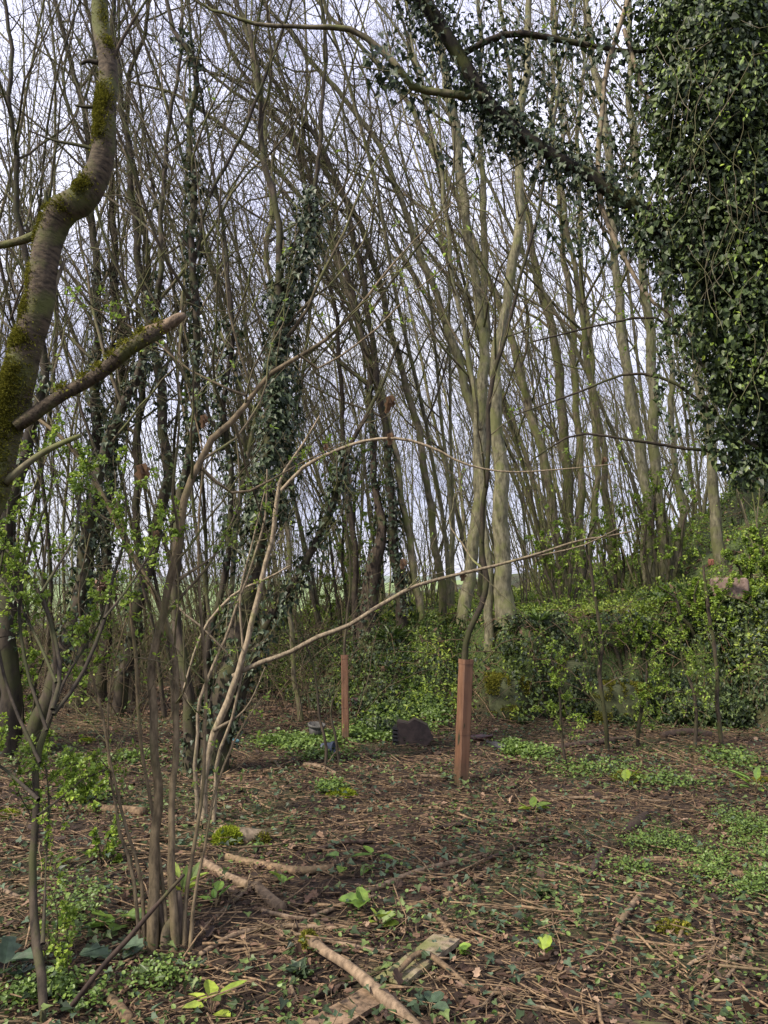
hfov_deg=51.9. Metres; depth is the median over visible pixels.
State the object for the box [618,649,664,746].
wall sapling
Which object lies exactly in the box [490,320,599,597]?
thin coppice
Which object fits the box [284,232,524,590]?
bare tree
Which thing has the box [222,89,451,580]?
bare tree
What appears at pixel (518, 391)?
bare tree
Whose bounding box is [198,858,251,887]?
fallen branch
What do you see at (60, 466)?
bare tree
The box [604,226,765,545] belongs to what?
thin coppice
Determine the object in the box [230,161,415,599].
bare tree
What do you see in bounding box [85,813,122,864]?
leafy seedling
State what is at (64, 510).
bare tree
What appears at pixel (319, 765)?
fallen stick
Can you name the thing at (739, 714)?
bank ivy
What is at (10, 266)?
bare tree
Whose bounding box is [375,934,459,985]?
plank
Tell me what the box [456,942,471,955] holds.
leafy plant
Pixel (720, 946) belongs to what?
fallen stick
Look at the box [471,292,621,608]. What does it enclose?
thin coppice
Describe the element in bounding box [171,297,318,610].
bare tree
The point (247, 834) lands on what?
mossy log
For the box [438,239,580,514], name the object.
bare tree
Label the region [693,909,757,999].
fallen stick
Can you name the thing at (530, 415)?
coppiced tree
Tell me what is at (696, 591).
leafy shrub
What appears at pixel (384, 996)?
fallen branch
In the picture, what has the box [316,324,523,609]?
thin coppice
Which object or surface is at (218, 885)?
leafy plant
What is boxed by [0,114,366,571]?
bare tree
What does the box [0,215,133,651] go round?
bare tree
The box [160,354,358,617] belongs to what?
thin coppice
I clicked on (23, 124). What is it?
bare tree
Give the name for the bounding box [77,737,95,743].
moss patch
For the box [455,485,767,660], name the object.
slope plants
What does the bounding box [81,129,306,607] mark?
bare tree
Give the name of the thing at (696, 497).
thin coppice
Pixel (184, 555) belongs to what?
thin coppice
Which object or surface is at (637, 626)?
leafy shrub
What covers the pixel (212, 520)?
bare tree
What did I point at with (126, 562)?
thin coppice
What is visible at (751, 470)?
thin coppice
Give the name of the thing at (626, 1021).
fallen stick
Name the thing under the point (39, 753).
hawthorn sapling
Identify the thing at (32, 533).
bare tree
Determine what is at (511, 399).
bare tree
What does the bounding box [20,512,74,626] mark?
thin coppice
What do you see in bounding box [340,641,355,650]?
fern
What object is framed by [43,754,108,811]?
leafy seedling
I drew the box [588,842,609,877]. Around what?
fallen stick
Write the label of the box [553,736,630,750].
fallen stick
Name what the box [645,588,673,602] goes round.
fern
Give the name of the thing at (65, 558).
thin coppice
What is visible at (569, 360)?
bare tree
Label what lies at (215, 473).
bare tree
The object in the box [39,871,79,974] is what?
leafy seedling
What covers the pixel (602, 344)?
thin coppice
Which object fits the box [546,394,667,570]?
thin coppice
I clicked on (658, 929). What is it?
moss patch
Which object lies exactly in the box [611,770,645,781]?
moss patch
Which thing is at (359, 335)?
arching tree
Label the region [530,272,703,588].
thin coppice
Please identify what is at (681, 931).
fallen stick
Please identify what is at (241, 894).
fallen stick
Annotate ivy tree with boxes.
[0,0,248,708]
[0,0,266,702]
[0,0,275,715]
[0,0,378,758]
[3,0,360,776]
[24,0,423,779]
[162,0,488,631]
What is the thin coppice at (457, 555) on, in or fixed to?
on the ground at (632, 676)
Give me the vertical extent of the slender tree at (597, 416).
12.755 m
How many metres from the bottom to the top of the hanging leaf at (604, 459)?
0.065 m
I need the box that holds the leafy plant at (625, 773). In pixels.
[609,768,640,788]
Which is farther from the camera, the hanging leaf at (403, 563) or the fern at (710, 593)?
the fern at (710, 593)
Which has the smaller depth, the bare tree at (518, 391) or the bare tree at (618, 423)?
the bare tree at (518, 391)
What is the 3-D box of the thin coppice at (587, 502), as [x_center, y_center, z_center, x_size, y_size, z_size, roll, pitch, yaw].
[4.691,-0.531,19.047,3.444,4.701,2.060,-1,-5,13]
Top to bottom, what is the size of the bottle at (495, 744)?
0.089 m
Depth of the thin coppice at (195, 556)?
19.07 m
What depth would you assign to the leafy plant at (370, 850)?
4.17 m
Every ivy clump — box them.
[285,956,314,980]
[534,885,552,898]
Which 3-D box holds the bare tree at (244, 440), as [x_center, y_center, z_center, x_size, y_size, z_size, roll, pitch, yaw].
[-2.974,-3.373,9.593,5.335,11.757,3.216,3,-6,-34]
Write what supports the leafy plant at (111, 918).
on the ground at (632, 676)
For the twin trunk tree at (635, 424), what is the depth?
11.48 m
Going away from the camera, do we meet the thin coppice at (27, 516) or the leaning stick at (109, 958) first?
the leaning stick at (109, 958)
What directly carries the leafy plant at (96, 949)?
on the ground at (632, 676)
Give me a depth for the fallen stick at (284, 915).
3.62 m
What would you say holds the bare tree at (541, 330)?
on the ground at (632, 676)
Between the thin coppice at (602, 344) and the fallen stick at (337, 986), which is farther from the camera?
the thin coppice at (602, 344)
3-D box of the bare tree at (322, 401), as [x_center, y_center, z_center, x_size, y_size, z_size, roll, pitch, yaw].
[-2.411,-3.399,15.912,4.923,11.127,8.868,-2,-5,19]
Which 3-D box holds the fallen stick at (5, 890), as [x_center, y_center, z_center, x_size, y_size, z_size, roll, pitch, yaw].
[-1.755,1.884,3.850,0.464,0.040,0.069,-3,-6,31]
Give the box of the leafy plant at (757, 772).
[729,766,763,793]
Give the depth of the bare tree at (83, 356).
13.19 m
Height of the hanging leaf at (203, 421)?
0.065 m
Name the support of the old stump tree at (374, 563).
on the ground at (632, 676)
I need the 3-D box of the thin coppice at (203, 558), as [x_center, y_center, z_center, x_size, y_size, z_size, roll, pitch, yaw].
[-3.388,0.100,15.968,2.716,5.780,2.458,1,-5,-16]
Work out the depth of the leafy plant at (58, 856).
4.28 m
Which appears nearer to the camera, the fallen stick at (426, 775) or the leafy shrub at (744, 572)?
the fallen stick at (426, 775)
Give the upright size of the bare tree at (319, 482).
11.553 m
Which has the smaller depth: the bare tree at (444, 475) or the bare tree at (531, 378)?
the bare tree at (531, 378)
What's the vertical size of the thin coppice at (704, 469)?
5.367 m
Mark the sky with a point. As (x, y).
(312, 21)
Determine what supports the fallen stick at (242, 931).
on the ground at (632, 676)
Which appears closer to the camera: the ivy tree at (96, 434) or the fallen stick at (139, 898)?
the fallen stick at (139, 898)
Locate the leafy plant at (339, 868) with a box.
[325,851,372,873]
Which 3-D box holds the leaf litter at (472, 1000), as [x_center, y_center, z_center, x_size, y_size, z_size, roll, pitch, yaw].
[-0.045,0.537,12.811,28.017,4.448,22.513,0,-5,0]
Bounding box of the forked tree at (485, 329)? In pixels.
[221,0,554,629]
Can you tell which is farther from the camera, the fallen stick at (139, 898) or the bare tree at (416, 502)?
the bare tree at (416, 502)
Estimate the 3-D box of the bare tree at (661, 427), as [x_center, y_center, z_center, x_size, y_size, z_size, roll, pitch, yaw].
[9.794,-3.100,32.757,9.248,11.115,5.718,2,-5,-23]
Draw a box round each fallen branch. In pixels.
[0,949,124,1005]
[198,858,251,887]
[224,853,333,874]
[252,882,286,912]
[298,928,421,1023]
[619,811,650,836]
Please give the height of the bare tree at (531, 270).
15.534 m
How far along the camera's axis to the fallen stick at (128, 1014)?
2.89 m
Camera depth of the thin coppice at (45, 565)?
17.13 m
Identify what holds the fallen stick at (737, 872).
on the ground at (632, 676)
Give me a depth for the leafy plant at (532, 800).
5.22 m
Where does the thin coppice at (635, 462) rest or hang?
on the ground at (632, 676)
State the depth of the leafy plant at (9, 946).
3.13 m
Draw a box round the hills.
[27,568,477,583]
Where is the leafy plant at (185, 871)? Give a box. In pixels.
[175,862,208,897]
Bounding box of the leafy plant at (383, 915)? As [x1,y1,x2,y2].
[369,908,398,928]
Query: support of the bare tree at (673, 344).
on the ground at (632, 676)
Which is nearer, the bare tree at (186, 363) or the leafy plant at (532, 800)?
the leafy plant at (532, 800)
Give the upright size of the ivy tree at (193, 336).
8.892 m
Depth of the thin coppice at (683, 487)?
21.56 m
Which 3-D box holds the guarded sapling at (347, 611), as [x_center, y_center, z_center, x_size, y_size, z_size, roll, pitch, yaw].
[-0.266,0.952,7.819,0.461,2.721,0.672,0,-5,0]
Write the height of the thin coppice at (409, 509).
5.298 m
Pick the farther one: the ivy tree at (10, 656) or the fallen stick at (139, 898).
the ivy tree at (10, 656)
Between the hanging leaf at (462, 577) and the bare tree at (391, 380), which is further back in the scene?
the bare tree at (391, 380)
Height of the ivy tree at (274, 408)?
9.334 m
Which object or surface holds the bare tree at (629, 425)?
on the ground at (632, 676)
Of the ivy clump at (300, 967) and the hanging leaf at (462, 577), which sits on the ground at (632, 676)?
the ivy clump at (300, 967)
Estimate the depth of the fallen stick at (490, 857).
4.47 m
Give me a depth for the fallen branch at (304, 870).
4.15 m
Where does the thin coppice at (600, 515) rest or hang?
on the ground at (632, 676)
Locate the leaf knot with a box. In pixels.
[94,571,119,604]
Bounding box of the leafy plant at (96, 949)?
[80,934,143,961]
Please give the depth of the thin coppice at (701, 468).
21.98 m
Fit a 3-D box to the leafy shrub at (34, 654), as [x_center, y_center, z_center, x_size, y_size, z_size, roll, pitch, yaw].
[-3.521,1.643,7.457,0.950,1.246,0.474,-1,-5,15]
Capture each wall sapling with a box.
[531,636,587,764]
[559,525,669,752]
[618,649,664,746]
[655,627,714,748]
[667,532,742,745]
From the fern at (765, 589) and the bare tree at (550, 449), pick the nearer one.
the fern at (765, 589)
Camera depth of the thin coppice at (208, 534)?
14.95 m
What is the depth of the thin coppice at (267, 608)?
12.64 m
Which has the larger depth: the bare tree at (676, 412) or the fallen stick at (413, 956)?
the bare tree at (676, 412)
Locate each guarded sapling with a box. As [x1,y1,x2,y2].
[336,473,379,654]
[424,83,575,744]
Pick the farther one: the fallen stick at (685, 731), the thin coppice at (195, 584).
the thin coppice at (195, 584)
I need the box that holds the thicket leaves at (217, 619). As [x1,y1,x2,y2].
[16,525,455,696]
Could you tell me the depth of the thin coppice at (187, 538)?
11.99 m
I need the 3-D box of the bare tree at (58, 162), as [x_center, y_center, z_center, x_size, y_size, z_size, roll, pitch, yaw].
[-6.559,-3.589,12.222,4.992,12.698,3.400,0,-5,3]
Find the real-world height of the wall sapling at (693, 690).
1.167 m
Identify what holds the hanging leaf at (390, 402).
hanging from the ivy tree at (274, 408)
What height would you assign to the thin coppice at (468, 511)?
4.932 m
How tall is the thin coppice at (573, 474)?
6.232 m
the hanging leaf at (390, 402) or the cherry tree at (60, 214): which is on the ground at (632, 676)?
the cherry tree at (60, 214)
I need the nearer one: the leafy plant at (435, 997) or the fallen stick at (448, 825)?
the leafy plant at (435, 997)
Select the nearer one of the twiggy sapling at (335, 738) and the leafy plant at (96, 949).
the leafy plant at (96, 949)
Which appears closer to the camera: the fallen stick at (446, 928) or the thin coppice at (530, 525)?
the fallen stick at (446, 928)
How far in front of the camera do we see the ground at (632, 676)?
4.67 m
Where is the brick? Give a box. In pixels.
[708,559,713,565]
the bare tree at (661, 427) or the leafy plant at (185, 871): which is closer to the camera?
the leafy plant at (185, 871)
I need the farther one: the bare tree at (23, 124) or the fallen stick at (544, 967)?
the bare tree at (23, 124)
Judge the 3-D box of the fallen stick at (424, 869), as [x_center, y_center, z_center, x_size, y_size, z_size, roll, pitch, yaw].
[0.190,1.864,4.071,0.964,0.050,0.073,4,-6,-39]
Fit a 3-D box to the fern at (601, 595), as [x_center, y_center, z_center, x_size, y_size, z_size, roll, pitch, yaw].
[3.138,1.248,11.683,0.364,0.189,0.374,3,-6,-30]
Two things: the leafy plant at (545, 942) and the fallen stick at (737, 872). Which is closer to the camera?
the leafy plant at (545, 942)
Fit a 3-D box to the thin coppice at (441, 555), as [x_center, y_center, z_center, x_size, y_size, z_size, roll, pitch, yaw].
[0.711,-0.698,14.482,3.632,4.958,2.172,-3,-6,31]
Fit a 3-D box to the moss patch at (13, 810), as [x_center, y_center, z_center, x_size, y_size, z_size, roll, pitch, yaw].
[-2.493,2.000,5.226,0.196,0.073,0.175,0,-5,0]
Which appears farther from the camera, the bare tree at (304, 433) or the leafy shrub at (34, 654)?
the bare tree at (304, 433)
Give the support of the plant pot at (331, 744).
on the ground at (632, 676)
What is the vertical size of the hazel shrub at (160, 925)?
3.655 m
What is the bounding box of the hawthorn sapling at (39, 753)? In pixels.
[0,380,196,1022]
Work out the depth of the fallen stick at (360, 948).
3.26 m
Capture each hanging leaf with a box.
[134,463,150,481]
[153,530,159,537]
[199,414,207,428]
[384,395,395,412]
[386,432,394,444]
[400,558,406,569]
[459,570,466,580]
[601,457,606,464]
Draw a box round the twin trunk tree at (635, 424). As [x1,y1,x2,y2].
[471,0,686,586]
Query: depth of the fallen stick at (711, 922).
3.37 m
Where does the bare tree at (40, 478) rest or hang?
on the ground at (632, 676)
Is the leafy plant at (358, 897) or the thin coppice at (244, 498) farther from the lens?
the thin coppice at (244, 498)
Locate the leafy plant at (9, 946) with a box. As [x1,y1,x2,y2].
[0,936,34,981]
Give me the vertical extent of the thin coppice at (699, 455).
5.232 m
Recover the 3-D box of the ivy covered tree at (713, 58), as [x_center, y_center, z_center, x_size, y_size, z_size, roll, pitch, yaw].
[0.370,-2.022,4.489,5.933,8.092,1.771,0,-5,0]
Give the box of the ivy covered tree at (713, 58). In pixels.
[79,0,767,506]
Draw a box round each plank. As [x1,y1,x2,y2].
[302,988,387,1023]
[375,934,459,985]
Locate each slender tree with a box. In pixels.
[138,0,399,721]
[382,0,653,587]
[574,12,727,571]
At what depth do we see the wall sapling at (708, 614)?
7.38 m
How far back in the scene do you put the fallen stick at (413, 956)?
3.01 m
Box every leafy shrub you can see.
[0,621,56,723]
[292,433,385,633]
[299,574,358,634]
[524,498,613,606]
[572,614,691,669]
[584,483,642,595]
[622,452,708,590]
[654,573,766,652]
[720,526,767,587]
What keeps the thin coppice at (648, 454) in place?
on the ground at (632, 676)
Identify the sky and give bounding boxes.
[0,0,757,576]
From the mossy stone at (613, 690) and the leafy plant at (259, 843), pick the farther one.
the mossy stone at (613, 690)
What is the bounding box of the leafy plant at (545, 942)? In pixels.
[537,935,552,953]
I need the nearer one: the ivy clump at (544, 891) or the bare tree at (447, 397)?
the ivy clump at (544, 891)
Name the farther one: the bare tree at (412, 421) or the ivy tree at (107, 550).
the bare tree at (412, 421)
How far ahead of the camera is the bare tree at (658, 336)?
22.85 m
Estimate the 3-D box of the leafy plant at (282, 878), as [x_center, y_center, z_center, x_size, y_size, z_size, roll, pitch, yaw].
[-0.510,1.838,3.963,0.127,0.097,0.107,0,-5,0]
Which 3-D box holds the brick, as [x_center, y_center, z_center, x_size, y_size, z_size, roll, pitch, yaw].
[4.442,0.681,10.656,0.101,0.091,0.100,2,-5,-18]
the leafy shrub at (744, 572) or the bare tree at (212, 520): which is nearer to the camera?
the leafy shrub at (744, 572)
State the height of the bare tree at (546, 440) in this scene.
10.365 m
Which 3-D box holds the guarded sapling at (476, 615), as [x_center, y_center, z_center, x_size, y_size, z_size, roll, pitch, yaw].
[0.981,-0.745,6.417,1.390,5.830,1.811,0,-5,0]
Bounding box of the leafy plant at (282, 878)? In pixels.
[269,871,293,889]
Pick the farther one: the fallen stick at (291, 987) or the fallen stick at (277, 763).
the fallen stick at (277, 763)
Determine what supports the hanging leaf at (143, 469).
hanging from the ivy covered tree at (713, 58)
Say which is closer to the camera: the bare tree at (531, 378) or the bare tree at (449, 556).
the bare tree at (449, 556)
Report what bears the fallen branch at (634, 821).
on the ground at (632, 676)
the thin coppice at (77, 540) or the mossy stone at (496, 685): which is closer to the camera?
the mossy stone at (496, 685)
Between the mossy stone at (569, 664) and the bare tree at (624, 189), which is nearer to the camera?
the mossy stone at (569, 664)
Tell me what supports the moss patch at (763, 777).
on the ground at (632, 676)
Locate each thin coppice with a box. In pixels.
[16,381,152,671]
[16,468,133,635]
[17,449,80,637]
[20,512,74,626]
[21,411,63,593]
[23,387,206,659]
[27,500,70,635]
[31,444,148,612]
[47,428,219,674]
[50,463,181,629]
[105,357,344,678]
[112,273,335,692]
[112,450,197,641]
[117,439,243,633]
[118,485,216,624]
[151,441,226,631]
[153,338,306,627]
[155,422,277,646]
[156,460,238,631]
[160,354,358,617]
[211,352,337,645]
[225,311,373,614]
[250,293,416,617]
[293,285,427,609]
[311,328,472,599]
[313,407,410,567]
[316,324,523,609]
[332,384,472,603]
[350,350,523,606]
[357,434,471,594]
[392,271,628,605]
[419,361,527,590]
[424,442,531,584]
[433,348,614,594]
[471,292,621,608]
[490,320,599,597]
[491,389,625,535]
[509,431,572,582]
[517,411,645,568]
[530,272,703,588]
[534,268,712,543]
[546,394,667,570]
[557,408,636,568]
[581,372,709,540]
[581,385,661,555]
[591,381,682,548]
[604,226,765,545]
[610,400,720,526]
[617,319,725,522]
[643,383,755,515]
[656,252,753,481]
[661,394,728,526]
[666,387,752,512]
[677,398,723,491]
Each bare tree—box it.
[0,0,124,697]
[0,0,131,454]
[0,0,142,592]
[0,0,258,718]
[0,0,292,691]
[0,0,337,692]
[0,109,181,665]
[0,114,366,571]
[0,137,85,631]
[0,203,47,346]
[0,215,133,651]
[0,242,101,652]
[0,266,89,599]
[7,78,430,601]
[25,84,178,651]
[42,0,330,622]
[51,0,352,633]
[58,242,204,652]
[74,0,431,677]
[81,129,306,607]
[121,164,361,602]
[141,117,344,650]
[141,260,319,601]
[145,355,302,582]
[146,32,430,614]
[166,0,601,590]
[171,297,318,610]
[179,100,426,605]
[181,54,414,586]
[214,5,566,587]
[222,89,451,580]
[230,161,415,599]
[234,0,664,549]
[237,131,592,551]
[250,0,606,573]
[259,120,647,560]
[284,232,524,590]
[286,0,553,608]
[291,318,445,592]
[308,314,416,595]
[323,189,472,593]
[324,0,531,599]
[331,204,504,583]
[335,272,472,583]
[342,104,590,557]
[349,267,493,531]
[355,355,493,561]
[368,267,533,579]
[403,211,554,581]
[406,281,549,563]
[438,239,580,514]
[444,303,593,536]
[452,321,683,530]
[453,0,708,516]
[470,188,680,475]
[492,162,621,562]
[496,0,714,525]
[506,354,627,562]
[516,324,719,515]
[531,66,755,469]
[565,0,708,215]
[568,186,728,493]
[593,229,752,475]
[631,262,722,407]
[633,256,740,476]
[639,322,749,496]
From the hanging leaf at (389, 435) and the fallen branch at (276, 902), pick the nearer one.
the fallen branch at (276, 902)
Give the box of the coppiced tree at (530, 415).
[316,0,666,587]
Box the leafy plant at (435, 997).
[406,990,448,1015]
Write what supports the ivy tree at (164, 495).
on the ground at (632, 676)
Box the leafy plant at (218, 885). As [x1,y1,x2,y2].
[198,881,233,907]
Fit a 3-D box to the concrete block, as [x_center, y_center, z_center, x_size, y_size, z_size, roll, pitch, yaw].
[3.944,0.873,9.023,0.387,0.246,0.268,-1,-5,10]
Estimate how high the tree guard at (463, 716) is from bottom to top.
0.984 m
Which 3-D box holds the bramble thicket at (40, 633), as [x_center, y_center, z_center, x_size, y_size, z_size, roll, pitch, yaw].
[-4.452,1.557,14.375,10.252,2.959,15.615,3,-6,-32]
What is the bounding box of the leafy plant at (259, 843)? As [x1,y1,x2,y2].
[251,842,271,851]
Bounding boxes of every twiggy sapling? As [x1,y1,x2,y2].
[293,603,345,766]
[308,675,346,766]
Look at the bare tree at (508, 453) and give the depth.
32.91 m
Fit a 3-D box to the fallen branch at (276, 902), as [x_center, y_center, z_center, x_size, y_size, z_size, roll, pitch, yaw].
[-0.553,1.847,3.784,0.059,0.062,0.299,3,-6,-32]
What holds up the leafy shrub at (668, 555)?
on the ground at (632, 676)
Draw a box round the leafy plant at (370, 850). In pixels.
[360,846,393,874]
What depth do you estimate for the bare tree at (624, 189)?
16.45 m
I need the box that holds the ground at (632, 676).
[0,462,767,1023]
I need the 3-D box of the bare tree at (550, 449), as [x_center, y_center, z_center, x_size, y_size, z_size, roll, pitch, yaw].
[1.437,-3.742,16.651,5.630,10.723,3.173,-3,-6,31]
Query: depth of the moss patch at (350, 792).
5.67 m
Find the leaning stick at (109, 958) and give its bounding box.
[70,874,184,1006]
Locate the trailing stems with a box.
[262,576,767,733]
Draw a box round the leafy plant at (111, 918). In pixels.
[81,907,146,930]
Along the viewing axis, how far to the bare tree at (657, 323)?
29.01 m
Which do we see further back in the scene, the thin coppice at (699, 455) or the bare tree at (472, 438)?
the bare tree at (472, 438)
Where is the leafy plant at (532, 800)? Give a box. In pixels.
[518,796,551,813]
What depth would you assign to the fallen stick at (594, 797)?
5.50 m
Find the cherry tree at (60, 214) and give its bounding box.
[0,0,185,519]
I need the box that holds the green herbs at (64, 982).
[0,574,767,1023]
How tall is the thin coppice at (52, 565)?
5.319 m
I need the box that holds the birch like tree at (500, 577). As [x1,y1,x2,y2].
[330,0,623,652]
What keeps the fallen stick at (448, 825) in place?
on the ground at (632, 676)
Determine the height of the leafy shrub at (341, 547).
2.969 m
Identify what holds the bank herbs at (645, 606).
on the ground at (632, 676)
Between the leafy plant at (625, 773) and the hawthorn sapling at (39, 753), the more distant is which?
the leafy plant at (625, 773)
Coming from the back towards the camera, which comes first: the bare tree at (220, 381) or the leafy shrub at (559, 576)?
the bare tree at (220, 381)
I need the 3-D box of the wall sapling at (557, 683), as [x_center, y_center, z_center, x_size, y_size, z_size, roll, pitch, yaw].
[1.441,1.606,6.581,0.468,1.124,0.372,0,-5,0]
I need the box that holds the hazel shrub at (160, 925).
[0,145,490,953]
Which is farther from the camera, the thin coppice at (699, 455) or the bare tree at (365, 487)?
the bare tree at (365, 487)
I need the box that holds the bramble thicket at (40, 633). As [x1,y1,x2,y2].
[15,521,471,725]
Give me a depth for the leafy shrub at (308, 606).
11.90 m
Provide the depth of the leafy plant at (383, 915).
3.49 m
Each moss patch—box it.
[0,808,20,818]
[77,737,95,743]
[326,787,358,798]
[498,704,523,711]
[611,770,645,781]
[654,917,695,935]
[748,776,767,786]
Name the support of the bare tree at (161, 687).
on the ground at (632, 676)
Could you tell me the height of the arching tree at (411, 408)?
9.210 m
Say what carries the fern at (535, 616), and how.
on the ground at (632, 676)
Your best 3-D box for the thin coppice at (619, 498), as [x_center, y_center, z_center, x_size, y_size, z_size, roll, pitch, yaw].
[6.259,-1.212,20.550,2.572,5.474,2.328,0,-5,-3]
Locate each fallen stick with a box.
[0,887,59,906]
[68,804,147,816]
[74,834,148,867]
[74,977,134,1023]
[138,876,176,903]
[193,880,278,935]
[199,917,393,955]
[259,894,376,920]
[273,760,289,782]
[274,928,397,956]
[289,942,298,1003]
[303,762,338,775]
[308,958,394,1000]
[314,839,373,852]
[365,853,489,892]
[391,866,489,913]
[392,949,506,994]
[395,774,452,778]
[421,820,511,831]
[435,915,454,937]
[469,977,506,1020]
[485,837,554,859]
[508,956,583,979]
[533,1004,575,1017]
[537,796,660,802]
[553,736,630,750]
[586,1011,670,1023]
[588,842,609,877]
[610,891,643,943]
[628,856,765,878]
[659,728,711,737]
[670,875,716,956]
[687,932,747,965]
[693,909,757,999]
[701,902,715,989]
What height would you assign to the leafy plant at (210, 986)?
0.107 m
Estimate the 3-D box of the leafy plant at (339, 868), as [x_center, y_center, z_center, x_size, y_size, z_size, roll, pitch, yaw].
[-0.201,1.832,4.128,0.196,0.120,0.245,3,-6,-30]
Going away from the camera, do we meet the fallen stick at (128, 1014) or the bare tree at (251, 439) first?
the fallen stick at (128, 1014)
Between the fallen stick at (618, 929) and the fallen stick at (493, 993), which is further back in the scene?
the fallen stick at (618, 929)
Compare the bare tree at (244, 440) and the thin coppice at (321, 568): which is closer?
the bare tree at (244, 440)
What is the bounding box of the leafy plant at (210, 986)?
[182,979,246,1016]
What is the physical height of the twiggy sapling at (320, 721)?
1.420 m
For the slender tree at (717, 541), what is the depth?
10.39 m
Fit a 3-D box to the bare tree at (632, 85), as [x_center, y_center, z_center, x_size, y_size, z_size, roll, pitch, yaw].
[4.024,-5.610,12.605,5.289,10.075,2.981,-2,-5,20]
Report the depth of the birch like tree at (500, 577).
9.64 m
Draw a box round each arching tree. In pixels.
[81,2,424,623]
[138,0,491,619]
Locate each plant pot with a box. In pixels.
[308,721,325,735]
[320,741,335,754]
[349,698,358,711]
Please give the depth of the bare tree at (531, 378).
17.85 m
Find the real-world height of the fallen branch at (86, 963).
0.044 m
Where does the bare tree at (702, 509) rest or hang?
on the ground at (632, 676)
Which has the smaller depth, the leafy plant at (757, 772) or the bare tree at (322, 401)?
the leafy plant at (757, 772)
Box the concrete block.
[710,578,748,598]
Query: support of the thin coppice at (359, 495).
on the ground at (632, 676)
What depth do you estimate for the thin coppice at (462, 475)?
16.88 m
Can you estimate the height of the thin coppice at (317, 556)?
6.005 m
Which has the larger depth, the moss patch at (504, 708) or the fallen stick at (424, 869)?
the moss patch at (504, 708)
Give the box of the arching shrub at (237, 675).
[173,399,641,824]
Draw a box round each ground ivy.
[0,536,767,1023]
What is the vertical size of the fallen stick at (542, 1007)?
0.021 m
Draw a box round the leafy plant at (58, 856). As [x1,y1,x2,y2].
[37,852,76,871]
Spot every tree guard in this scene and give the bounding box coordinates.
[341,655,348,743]
[454,659,473,785]
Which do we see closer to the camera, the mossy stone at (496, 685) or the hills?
the mossy stone at (496, 685)
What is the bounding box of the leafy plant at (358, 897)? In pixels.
[339,887,370,911]
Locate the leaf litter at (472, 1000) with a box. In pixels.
[0,484,767,1023]
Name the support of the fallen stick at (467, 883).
on the ground at (632, 676)
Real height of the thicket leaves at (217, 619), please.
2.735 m
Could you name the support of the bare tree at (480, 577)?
on the ground at (632, 676)
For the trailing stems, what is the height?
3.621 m
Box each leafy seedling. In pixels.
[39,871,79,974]
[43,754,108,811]
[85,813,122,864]
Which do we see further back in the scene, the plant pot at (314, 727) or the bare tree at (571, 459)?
the bare tree at (571, 459)
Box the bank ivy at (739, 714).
[261,583,767,738]
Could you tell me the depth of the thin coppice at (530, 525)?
20.12 m
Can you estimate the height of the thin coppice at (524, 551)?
5.199 m
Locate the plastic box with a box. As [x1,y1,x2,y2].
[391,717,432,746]
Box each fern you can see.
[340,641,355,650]
[370,623,412,642]
[526,609,553,621]
[585,590,606,599]
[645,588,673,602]
[680,585,721,601]
[741,585,767,602]
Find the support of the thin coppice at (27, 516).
on the ground at (632, 676)
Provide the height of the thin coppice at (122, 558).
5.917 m
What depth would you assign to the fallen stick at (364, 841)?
4.53 m
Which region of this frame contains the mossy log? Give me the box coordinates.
[209,824,271,845]
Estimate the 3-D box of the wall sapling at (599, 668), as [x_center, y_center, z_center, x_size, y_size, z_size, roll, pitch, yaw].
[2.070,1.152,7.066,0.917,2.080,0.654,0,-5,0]
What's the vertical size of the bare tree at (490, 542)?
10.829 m
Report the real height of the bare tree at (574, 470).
10.466 m
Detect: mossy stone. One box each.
[482,671,531,719]
[551,657,593,709]
[586,678,651,724]
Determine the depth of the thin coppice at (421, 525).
22.57 m
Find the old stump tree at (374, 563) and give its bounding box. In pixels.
[121,0,434,649]
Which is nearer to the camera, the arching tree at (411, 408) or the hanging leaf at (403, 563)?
the hanging leaf at (403, 563)
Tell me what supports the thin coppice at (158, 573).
on the ground at (632, 676)
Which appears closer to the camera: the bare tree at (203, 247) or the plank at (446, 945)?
the plank at (446, 945)
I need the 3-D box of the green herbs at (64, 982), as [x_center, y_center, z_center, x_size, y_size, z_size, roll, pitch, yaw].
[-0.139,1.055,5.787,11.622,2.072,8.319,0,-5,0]
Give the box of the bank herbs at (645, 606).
[253,466,767,725]
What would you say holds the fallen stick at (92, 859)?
on the ground at (632, 676)
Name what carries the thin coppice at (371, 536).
on the ground at (632, 676)
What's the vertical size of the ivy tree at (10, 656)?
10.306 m
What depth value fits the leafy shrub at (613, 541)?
11.47 m
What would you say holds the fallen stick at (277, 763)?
on the ground at (632, 676)

